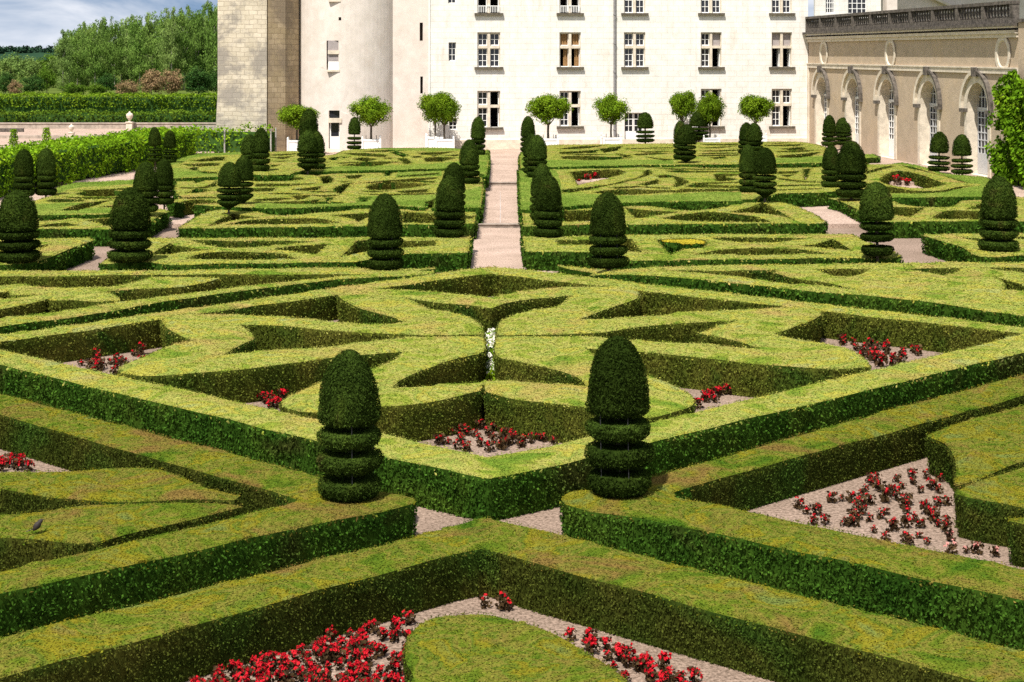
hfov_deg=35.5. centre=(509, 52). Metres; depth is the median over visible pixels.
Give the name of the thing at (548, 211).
topiary yew
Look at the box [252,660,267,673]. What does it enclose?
begonia plant
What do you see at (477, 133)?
topiary yew
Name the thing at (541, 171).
topiary yew
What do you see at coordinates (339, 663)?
begonia plant
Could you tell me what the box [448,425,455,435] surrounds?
begonia plant
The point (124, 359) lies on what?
begonia plant
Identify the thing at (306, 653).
begonia plant
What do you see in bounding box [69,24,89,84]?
poplar tree
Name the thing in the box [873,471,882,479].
begonia plant
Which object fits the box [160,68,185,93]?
round tree
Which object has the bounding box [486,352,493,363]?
white flower plant
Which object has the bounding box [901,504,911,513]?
begonia plant
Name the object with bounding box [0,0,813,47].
sky
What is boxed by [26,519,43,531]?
bird
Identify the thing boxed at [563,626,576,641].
begonia plant
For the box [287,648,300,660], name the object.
begonia plant
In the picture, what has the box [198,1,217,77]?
poplar tree
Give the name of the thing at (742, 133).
topiary yew
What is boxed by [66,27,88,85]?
poplar tree
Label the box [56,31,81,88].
poplar tree
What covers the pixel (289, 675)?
begonia plant
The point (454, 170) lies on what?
topiary yew
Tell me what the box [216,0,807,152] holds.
chateau
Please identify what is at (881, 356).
begonia plant
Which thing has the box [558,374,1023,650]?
box hedge
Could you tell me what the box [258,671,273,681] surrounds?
begonia plant
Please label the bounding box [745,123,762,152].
topiary yew
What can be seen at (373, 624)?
begonia plant
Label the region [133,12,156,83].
poplar tree
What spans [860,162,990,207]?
box hedge
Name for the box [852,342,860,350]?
begonia plant
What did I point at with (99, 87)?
round tree
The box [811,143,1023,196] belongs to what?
arcade walk
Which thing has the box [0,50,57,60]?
hill
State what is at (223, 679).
begonia plant
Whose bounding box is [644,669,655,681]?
begonia plant
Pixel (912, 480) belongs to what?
begonia plant
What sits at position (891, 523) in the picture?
begonia plant
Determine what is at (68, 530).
box hedge
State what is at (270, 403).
begonia plant
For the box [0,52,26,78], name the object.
round tree
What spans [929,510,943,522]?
begonia plant
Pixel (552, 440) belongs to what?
begonia plant
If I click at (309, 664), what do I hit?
begonia plant
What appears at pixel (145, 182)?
topiary yew
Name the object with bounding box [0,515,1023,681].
box hedge
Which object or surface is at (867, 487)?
begonia plant
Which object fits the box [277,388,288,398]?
begonia plant
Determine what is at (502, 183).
stone step
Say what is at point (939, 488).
begonia plant
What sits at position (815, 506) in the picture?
begonia plant
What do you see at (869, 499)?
begonia plant
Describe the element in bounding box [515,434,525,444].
begonia plant
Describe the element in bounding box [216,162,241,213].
topiary yew
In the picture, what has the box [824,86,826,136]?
door
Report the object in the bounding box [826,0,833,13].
window
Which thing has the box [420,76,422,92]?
slit window
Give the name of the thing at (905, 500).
begonia plant
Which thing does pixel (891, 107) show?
door
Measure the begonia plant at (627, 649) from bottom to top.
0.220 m
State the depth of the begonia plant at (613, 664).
17.07 m
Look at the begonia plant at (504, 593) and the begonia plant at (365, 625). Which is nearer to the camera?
the begonia plant at (365, 625)
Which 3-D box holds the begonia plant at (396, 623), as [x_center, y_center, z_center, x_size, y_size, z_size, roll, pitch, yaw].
[-1.271,6.512,18.123,0.199,0.220,0.191,0,0,12]
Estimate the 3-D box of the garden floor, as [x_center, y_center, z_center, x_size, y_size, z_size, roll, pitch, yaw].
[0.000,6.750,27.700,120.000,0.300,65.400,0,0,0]
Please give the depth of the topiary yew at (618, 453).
21.50 m
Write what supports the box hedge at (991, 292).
on the garden floor
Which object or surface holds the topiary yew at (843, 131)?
on the arcade walk
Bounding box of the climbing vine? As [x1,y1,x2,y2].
[984,69,1023,188]
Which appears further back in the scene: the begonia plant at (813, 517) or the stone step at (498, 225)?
the stone step at (498, 225)
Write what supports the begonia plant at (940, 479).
on the garden floor
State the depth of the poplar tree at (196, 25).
290.44 m
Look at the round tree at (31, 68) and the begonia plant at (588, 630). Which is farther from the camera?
the round tree at (31, 68)
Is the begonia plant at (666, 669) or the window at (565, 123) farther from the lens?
the window at (565, 123)
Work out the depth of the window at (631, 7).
106.06 m
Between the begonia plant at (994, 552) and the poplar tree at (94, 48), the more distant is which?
the poplar tree at (94, 48)
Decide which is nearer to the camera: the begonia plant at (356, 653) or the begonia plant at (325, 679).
the begonia plant at (325, 679)
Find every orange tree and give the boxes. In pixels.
[276,104,320,139]
[347,94,393,138]
[416,91,447,135]
[424,91,461,138]
[524,93,573,137]
[591,92,631,137]
[669,90,696,121]
[693,91,726,137]
[737,93,775,122]
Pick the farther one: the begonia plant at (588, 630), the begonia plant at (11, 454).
the begonia plant at (11, 454)
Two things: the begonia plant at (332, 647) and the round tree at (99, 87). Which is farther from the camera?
the round tree at (99, 87)
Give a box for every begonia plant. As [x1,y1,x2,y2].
[0,458,8,471]
[4,452,16,462]
[4,456,13,467]
[11,457,23,470]
[12,453,24,466]
[24,459,34,471]
[77,359,85,365]
[85,358,93,367]
[90,347,101,359]
[90,359,103,371]
[97,358,106,367]
[107,358,114,364]
[109,365,118,374]
[111,352,119,361]
[112,358,120,367]
[120,357,128,365]
[130,348,137,355]
[136,342,145,354]
[188,675,201,681]
[206,676,219,681]
[210,664,227,678]
[213,668,225,678]
[216,677,231,681]
[227,659,239,674]
[229,671,246,681]
[233,661,246,674]
[241,665,258,681]
[248,655,262,671]
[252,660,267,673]
[256,391,267,401]
[256,666,265,678]
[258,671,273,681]
[259,650,271,663]
[265,398,277,408]
[265,650,277,667]
[265,663,272,672]
[266,391,274,398]
[268,660,276,671]
[271,396,282,407]
[273,664,289,681]
[276,654,289,669]
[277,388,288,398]
[277,652,289,662]
[278,672,294,681]
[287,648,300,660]
[287,656,301,674]
[293,664,307,681]
[296,643,309,656]
[301,649,311,661]
[303,672,319,681]
[304,657,312,667]
[304,660,315,672]
[308,666,320,679]
[310,639,324,655]
[314,663,321,676]
[315,645,330,664]
[316,635,331,644]
[317,666,332,681]
[319,675,329,681]
[322,660,332,669]
[325,625,336,641]
[325,641,342,662]
[333,657,344,670]
[333,672,348,681]
[336,635,345,648]
[338,646,352,662]
[345,640,354,649]
[345,661,357,676]
[345,669,354,676]
[346,627,354,637]
[346,675,356,681]
[350,648,365,662]
[351,636,366,650]
[354,665,369,681]
[355,628,367,639]
[356,661,370,674]
[358,676,366,681]
[359,632,368,646]
[360,648,374,666]
[362,623,370,634]
[366,672,381,681]
[367,618,380,633]
[367,640,374,648]
[370,641,383,659]
[373,663,386,675]
[377,626,387,640]
[380,644,388,655]
[381,670,393,681]
[385,654,402,674]
[387,629,398,642]
[389,618,404,636]
[389,650,399,658]
[389,672,406,681]
[401,608,416,625]
[401,628,412,643]
[433,433,444,444]
[444,437,451,444]
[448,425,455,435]
[452,439,460,449]
[456,423,466,431]
[457,434,465,441]
[459,440,470,449]
[460,423,470,435]
[461,442,471,451]
[471,428,477,436]
[475,418,484,429]
[476,437,484,447]
[478,593,491,608]
[483,440,495,451]
[484,425,492,434]
[487,422,496,431]
[487,432,498,443]
[495,436,507,449]
[495,590,508,609]
[498,427,507,436]
[498,596,513,610]
[500,436,510,445]
[504,432,514,443]
[509,430,518,442]
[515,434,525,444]
[516,440,525,448]
[526,432,535,443]
[534,432,542,440]
[540,432,547,441]
[549,435,558,444]
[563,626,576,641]
[581,637,588,650]
[583,627,597,637]
[584,173,591,179]
[585,636,598,654]
[591,172,599,178]
[599,636,611,649]
[602,649,612,661]
[607,660,618,668]
[610,647,625,661]
[612,642,624,654]
[618,670,631,680]
[621,651,632,668]
[623,642,635,662]
[631,653,644,672]
[637,654,650,672]
[638,651,653,663]
[643,660,657,680]
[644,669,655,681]
[654,671,669,681]
[656,650,671,667]
[659,665,673,681]
[670,670,686,681]
[687,666,702,681]
[694,398,703,408]
[700,389,710,399]
[702,392,710,402]
[707,389,715,398]
[711,395,719,402]
[712,385,720,396]
[716,386,725,394]
[723,383,731,394]
[792,496,804,508]
[801,505,811,514]
[807,513,818,524]
[809,502,822,513]
[819,513,831,524]
[826,490,837,502]
[837,333,846,341]
[838,494,845,501]
[839,337,847,344]
[839,516,850,526]
[845,490,856,502]
[846,508,859,519]
[848,514,860,526]
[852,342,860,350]
[852,499,860,508]
[856,495,866,505]
[856,503,867,514]
[857,488,866,495]
[861,484,869,491]
[863,472,873,480]
[863,493,876,504]
[864,347,875,356]
[865,337,876,346]
[865,512,873,521]
[867,351,874,360]
[867,477,875,485]
[869,524,877,533]
[870,350,878,362]
[872,478,886,491]
[873,341,881,349]
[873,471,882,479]
[874,351,887,366]
[876,507,885,519]
[879,487,891,502]
[880,338,890,347]
[880,341,890,354]
[880,531,891,541]
[882,507,890,514]
[884,517,900,532]
[885,483,895,495]
[886,353,896,365]
[892,174,901,184]
[892,474,901,482]
[892,486,903,501]
[895,348,907,361]
[896,356,902,362]
[898,482,906,488]
[898,494,910,507]
[898,512,913,527]
[899,530,908,542]
[901,491,913,504]
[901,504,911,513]
[904,178,910,185]
[904,534,914,544]
[907,468,917,477]
[908,343,921,352]
[909,476,916,484]
[909,511,918,521]
[913,517,925,527]
[914,348,922,354]
[915,531,923,538]
[916,484,923,492]
[920,499,932,514]
[922,469,930,478]
[923,536,931,544]
[925,475,938,489]
[925,505,940,519]
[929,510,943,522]
[932,495,943,505]
[934,519,941,527]
[935,484,943,493]
[937,473,944,482]
[940,520,952,531]
[942,495,952,505]
[942,514,953,524]
[944,530,956,541]
[944,539,959,554]
[962,545,969,553]
[970,540,984,554]
[988,545,999,556]
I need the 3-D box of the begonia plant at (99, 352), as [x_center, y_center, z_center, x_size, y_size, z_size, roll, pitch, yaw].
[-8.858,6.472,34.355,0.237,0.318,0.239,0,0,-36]
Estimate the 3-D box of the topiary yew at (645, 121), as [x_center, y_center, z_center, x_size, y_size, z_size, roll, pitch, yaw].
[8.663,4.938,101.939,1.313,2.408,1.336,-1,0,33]
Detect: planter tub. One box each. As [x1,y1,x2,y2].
[287,136,297,150]
[361,135,380,148]
[425,133,442,147]
[434,135,454,147]
[543,134,558,144]
[600,134,621,143]
[700,134,719,141]
[762,133,766,141]
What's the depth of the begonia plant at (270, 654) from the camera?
17.21 m
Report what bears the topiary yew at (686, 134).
on the box hedge at (794, 154)
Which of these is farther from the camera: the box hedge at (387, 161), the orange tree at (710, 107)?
the orange tree at (710, 107)
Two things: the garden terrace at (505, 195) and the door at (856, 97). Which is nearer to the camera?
the garden terrace at (505, 195)
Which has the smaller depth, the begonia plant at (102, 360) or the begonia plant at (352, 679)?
the begonia plant at (352, 679)
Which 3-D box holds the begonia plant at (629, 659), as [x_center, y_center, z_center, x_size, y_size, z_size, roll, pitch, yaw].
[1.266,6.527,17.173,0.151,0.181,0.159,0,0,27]
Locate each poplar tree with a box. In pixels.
[45,29,74,90]
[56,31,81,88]
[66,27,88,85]
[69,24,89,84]
[73,22,93,87]
[76,20,110,89]
[79,25,97,86]
[86,17,116,82]
[99,20,119,89]
[101,17,126,89]
[110,18,128,83]
[115,16,140,86]
[119,15,153,90]
[121,15,141,83]
[124,14,146,78]
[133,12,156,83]
[140,14,163,78]
[149,10,180,89]
[150,10,164,76]
[154,6,186,90]
[159,8,169,74]
[168,11,186,76]
[169,6,201,89]
[176,5,192,86]
[184,10,203,82]
[187,5,208,85]
[190,0,217,89]
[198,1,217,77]
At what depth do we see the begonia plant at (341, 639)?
17.69 m
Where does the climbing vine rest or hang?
on the arcade walk
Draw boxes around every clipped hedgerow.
[0,91,217,114]
[0,108,216,122]
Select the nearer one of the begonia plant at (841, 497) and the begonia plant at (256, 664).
the begonia plant at (256, 664)
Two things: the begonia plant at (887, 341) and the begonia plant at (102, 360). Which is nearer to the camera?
the begonia plant at (102, 360)
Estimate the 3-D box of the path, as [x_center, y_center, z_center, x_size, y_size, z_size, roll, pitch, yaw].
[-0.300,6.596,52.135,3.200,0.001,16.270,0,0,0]
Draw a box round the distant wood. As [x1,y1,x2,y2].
[0,45,55,53]
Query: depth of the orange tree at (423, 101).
102.56 m
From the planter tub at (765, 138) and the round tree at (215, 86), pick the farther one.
the round tree at (215, 86)
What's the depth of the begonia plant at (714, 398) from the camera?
30.18 m
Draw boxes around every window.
[327,41,339,71]
[420,23,422,40]
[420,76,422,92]
[449,42,455,60]
[449,118,456,129]
[474,0,502,14]
[474,32,502,68]
[477,91,502,129]
[557,0,583,14]
[557,32,583,68]
[557,91,583,128]
[621,0,648,14]
[621,32,648,68]
[698,0,724,14]
[698,32,724,68]
[701,89,724,128]
[769,0,794,14]
[769,32,794,68]
[769,89,794,128]
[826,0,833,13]
[848,0,865,12]
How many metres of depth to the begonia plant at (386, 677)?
16.55 m
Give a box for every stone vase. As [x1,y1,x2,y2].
[68,124,74,137]
[125,111,133,128]
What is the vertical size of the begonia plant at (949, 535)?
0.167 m
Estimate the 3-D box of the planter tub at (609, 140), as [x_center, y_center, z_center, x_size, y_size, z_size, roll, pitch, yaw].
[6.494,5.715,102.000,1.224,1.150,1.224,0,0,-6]
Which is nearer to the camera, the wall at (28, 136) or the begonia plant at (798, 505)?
the begonia plant at (798, 505)
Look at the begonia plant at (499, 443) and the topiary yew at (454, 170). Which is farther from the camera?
the topiary yew at (454, 170)
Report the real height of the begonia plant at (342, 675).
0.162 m
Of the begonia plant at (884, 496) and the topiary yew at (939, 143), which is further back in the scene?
the topiary yew at (939, 143)
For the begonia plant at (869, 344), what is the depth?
35.85 m
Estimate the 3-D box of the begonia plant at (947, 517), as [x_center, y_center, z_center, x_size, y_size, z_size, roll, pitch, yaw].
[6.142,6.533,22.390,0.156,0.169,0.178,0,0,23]
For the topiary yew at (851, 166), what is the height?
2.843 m
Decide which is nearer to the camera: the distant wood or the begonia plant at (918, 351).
the begonia plant at (918, 351)
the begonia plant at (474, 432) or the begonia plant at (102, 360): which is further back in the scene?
the begonia plant at (102, 360)
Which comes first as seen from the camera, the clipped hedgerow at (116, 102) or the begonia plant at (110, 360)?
the begonia plant at (110, 360)
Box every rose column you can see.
[8,129,19,145]
[42,127,50,140]
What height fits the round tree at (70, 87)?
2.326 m
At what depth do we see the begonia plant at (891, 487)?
23.81 m
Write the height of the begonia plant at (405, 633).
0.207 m
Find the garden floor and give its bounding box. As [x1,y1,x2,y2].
[0,228,1023,681]
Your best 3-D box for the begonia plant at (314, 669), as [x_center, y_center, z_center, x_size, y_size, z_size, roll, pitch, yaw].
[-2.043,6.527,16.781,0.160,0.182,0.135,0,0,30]
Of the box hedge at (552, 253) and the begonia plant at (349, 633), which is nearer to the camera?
the begonia plant at (349, 633)
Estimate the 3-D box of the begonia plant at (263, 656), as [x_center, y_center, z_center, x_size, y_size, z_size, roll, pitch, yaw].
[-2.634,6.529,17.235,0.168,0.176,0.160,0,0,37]
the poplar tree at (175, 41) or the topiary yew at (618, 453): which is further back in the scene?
the poplar tree at (175, 41)
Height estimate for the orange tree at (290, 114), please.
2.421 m
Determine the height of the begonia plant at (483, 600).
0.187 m
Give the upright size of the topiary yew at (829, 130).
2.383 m
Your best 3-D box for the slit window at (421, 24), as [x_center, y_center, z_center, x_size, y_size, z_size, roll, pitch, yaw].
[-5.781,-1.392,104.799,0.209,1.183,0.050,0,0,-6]
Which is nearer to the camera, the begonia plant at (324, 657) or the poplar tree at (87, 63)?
the begonia plant at (324, 657)
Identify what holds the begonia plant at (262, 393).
on the garden floor
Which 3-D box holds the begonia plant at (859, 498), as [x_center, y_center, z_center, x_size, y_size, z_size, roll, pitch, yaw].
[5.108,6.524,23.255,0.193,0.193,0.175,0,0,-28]
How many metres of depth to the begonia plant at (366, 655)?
17.20 m
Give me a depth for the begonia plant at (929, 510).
22.57 m
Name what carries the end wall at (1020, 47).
on the garden terrace at (505, 195)
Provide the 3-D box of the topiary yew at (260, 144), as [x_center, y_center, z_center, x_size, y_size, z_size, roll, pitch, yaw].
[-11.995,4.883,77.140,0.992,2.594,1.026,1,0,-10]
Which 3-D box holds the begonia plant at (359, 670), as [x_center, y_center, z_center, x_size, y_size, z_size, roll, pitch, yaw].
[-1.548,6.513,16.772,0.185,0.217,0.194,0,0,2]
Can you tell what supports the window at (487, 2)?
in the chateau
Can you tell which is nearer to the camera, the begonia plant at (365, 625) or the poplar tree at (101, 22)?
the begonia plant at (365, 625)
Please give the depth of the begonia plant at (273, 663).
17.07 m
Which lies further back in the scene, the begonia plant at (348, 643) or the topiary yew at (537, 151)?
the topiary yew at (537, 151)
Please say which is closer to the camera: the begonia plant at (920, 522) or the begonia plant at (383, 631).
the begonia plant at (383, 631)
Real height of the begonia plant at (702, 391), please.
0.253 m
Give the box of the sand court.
[0,129,192,147]
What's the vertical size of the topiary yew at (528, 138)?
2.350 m
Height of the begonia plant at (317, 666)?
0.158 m
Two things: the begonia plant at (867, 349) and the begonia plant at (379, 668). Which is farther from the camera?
the begonia plant at (867, 349)
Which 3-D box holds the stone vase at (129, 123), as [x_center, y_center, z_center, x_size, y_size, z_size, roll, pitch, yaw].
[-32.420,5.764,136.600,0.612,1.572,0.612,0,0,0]
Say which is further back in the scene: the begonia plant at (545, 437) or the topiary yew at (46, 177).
the topiary yew at (46, 177)
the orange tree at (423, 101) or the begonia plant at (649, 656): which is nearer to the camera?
the begonia plant at (649, 656)
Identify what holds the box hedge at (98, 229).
on the garden floor
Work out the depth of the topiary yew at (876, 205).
46.48 m
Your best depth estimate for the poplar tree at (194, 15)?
292.66 m
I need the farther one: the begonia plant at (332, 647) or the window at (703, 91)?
the window at (703, 91)
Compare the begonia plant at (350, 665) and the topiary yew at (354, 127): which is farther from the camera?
the topiary yew at (354, 127)
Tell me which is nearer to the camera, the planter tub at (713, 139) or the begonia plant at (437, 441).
the begonia plant at (437, 441)
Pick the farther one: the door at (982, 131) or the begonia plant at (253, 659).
the door at (982, 131)
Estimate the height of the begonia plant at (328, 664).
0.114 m
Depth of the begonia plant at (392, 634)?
17.91 m
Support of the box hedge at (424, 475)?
on the garden floor
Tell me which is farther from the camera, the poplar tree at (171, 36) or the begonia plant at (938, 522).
the poplar tree at (171, 36)
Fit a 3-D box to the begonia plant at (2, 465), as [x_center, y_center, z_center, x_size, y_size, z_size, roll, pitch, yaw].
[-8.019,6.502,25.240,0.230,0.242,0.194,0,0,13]
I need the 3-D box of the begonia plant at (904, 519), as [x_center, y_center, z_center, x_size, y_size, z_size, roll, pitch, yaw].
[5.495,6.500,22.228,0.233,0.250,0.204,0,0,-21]
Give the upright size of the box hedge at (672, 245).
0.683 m
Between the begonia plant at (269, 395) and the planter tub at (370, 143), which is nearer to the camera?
the begonia plant at (269, 395)
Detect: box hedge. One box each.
[0,237,95,270]
[0,265,1023,520]
[0,266,436,333]
[0,393,418,637]
[0,465,242,514]
[0,500,244,571]
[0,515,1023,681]
[34,179,133,220]
[36,208,171,246]
[98,235,473,272]
[117,285,871,442]
[165,171,485,222]
[170,151,272,190]
[176,208,478,238]
[262,147,491,188]
[401,267,438,270]
[402,611,628,681]
[516,163,869,223]
[517,141,825,169]
[519,201,827,238]
[519,233,903,270]
[556,264,616,276]
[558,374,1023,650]
[589,261,1023,326]
[660,239,705,254]
[826,196,1023,238]
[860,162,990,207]
[864,153,880,162]
[920,232,1023,262]
[924,404,1023,527]
[954,466,1023,547]
[1004,515,1023,567]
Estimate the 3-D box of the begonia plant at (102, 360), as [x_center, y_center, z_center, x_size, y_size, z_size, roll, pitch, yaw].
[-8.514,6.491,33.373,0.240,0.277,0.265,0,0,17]
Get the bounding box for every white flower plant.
[485,366,494,380]
[486,328,494,333]
[486,345,492,356]
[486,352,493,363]
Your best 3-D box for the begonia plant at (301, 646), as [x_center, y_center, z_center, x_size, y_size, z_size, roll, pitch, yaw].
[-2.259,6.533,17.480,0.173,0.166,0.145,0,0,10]
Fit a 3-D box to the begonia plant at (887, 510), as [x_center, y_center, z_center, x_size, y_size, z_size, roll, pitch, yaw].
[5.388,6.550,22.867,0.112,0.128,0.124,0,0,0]
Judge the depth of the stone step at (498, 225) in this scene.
60.28 m
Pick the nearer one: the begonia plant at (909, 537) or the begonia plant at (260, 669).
the begonia plant at (260, 669)
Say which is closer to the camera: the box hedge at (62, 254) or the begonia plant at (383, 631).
the begonia plant at (383, 631)
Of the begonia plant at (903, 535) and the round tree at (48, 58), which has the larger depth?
the round tree at (48, 58)
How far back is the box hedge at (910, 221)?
59.26 m
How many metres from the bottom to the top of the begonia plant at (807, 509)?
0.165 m
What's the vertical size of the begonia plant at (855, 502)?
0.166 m
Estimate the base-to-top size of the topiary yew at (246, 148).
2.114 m
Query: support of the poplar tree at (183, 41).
on the ground
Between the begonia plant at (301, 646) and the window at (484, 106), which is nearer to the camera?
the begonia plant at (301, 646)
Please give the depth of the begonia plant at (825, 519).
22.37 m
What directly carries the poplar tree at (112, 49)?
on the ground
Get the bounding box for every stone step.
[478,223,519,227]
[489,182,516,185]
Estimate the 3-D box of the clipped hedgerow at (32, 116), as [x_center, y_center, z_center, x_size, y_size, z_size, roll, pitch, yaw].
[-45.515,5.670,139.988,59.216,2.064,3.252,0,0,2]
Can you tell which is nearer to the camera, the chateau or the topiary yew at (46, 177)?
the topiary yew at (46, 177)
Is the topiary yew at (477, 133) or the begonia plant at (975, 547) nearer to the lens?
the begonia plant at (975, 547)
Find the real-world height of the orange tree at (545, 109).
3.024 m
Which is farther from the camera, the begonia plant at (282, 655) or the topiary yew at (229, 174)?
the topiary yew at (229, 174)
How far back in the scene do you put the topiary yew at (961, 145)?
76.86 m
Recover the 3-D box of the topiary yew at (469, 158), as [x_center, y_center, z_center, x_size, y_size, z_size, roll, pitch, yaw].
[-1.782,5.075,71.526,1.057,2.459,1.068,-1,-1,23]
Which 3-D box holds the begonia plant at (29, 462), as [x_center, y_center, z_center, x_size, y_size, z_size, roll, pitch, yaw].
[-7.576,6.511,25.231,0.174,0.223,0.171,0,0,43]
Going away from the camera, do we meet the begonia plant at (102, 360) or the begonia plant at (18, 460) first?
the begonia plant at (18, 460)
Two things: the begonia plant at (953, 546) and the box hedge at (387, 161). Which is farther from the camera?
the box hedge at (387, 161)
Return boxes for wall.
[0,123,215,129]
[0,128,23,131]
[0,135,108,138]
[1016,19,1023,184]
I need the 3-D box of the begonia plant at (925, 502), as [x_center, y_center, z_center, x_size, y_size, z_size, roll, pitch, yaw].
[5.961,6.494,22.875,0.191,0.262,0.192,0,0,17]
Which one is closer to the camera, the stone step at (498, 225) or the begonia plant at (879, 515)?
the begonia plant at (879, 515)
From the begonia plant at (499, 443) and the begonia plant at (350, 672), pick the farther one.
the begonia plant at (499, 443)
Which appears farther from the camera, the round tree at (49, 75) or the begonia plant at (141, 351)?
the round tree at (49, 75)
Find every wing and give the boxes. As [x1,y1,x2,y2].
[802,0,1019,181]
[814,0,1023,35]
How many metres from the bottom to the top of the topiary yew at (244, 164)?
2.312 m
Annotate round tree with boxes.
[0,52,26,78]
[0,71,16,92]
[7,80,23,93]
[14,55,42,81]
[18,74,45,92]
[36,52,60,79]
[37,66,58,92]
[59,82,89,95]
[84,83,109,96]
[91,73,120,90]
[114,79,139,93]
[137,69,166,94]
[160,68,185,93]
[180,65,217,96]
[208,67,217,92]
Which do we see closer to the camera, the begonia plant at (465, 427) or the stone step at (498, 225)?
the begonia plant at (465, 427)
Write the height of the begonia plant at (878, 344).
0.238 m
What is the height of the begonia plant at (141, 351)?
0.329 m
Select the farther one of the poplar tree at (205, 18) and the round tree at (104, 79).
the poplar tree at (205, 18)
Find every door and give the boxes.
[328,111,341,148]
[625,113,642,138]
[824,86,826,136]
[855,88,858,143]
[888,86,893,156]
[929,86,936,160]
[977,88,987,174]
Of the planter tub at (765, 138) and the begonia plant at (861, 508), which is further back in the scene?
the planter tub at (765, 138)
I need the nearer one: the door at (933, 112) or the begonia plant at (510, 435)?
the begonia plant at (510, 435)
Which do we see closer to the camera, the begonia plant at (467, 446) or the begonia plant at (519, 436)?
the begonia plant at (467, 446)
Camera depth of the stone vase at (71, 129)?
120.84 m
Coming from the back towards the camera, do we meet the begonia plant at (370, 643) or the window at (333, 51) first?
the window at (333, 51)
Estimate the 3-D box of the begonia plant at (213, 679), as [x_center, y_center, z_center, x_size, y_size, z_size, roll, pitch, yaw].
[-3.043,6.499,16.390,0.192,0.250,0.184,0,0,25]
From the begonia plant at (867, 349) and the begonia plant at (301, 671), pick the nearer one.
the begonia plant at (301, 671)
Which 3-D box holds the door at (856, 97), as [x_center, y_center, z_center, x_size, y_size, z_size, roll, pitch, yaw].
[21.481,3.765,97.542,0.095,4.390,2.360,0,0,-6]
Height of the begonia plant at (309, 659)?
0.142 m
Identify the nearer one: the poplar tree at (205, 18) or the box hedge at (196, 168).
the box hedge at (196, 168)
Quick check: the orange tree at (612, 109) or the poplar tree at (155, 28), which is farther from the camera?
the poplar tree at (155, 28)
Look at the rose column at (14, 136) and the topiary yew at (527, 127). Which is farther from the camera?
the rose column at (14, 136)
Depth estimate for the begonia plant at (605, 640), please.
17.68 m
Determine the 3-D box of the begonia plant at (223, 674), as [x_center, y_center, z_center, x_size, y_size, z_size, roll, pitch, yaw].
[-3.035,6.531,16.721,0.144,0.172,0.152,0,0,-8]
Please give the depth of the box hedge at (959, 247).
50.35 m
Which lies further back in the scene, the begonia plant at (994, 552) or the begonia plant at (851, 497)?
the begonia plant at (851, 497)
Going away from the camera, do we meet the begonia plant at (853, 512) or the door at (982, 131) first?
the begonia plant at (853, 512)
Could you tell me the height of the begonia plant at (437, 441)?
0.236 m
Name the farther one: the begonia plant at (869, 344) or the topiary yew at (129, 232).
the topiary yew at (129, 232)
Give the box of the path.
[467,228,552,272]
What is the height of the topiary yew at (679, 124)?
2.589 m
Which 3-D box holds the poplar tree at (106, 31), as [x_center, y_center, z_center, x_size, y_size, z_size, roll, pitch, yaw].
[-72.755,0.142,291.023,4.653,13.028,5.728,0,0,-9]
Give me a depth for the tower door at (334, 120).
102.35 m
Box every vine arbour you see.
[0,125,203,196]
[187,122,276,153]
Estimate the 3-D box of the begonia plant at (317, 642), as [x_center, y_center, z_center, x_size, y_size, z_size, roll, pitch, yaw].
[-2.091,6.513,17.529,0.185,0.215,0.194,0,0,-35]
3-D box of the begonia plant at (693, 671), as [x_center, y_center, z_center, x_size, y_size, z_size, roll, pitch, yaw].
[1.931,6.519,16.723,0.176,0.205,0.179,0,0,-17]
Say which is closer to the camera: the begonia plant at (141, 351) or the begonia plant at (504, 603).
the begonia plant at (504, 603)
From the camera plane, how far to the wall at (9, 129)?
131.60 m
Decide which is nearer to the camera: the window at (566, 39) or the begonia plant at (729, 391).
the begonia plant at (729, 391)
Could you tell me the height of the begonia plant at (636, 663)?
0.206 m
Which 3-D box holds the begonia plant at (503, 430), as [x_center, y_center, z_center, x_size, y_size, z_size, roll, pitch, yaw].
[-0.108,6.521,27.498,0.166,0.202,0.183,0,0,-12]
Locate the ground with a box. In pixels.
[0,61,217,131]
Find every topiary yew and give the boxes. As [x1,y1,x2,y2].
[0,189,42,262]
[12,149,35,195]
[35,148,56,196]
[106,187,152,262]
[133,161,159,212]
[147,127,162,167]
[155,158,174,209]
[162,130,177,162]
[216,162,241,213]
[235,156,253,203]
[240,134,253,164]
[251,128,270,170]
[296,130,318,174]
[299,109,318,152]
[311,131,325,168]
[316,349,384,502]
[346,117,361,149]
[367,193,404,270]
[433,175,465,237]
[442,162,465,210]
[459,139,480,183]
[470,116,485,154]
[520,116,535,151]
[522,133,534,173]
[526,135,547,176]
[529,163,551,219]
[533,175,563,237]
[584,335,655,498]
[588,192,629,270]
[636,112,654,143]
[673,120,687,159]
[675,124,697,162]
[689,111,709,141]
[738,122,749,153]
[738,144,757,192]
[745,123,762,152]
[753,147,776,202]
[820,115,836,145]
[821,145,838,187]
[834,140,867,199]
[835,117,851,144]
[858,181,894,261]
[927,131,949,171]
[950,134,973,174]
[977,176,1019,251]
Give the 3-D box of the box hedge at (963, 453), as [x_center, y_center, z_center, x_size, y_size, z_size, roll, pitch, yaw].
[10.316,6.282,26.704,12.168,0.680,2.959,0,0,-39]
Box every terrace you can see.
[0,185,921,227]
[57,149,915,184]
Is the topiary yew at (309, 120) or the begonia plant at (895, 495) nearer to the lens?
the begonia plant at (895, 495)
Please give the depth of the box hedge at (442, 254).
48.23 m
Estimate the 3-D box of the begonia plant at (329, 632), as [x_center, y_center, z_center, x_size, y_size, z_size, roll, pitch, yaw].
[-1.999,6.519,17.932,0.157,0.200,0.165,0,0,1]
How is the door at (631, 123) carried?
in the chateau
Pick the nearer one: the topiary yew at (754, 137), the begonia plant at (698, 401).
the begonia plant at (698, 401)
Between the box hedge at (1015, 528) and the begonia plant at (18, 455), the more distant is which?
the begonia plant at (18, 455)
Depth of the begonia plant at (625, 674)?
16.72 m
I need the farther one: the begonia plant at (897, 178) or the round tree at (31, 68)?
the round tree at (31, 68)

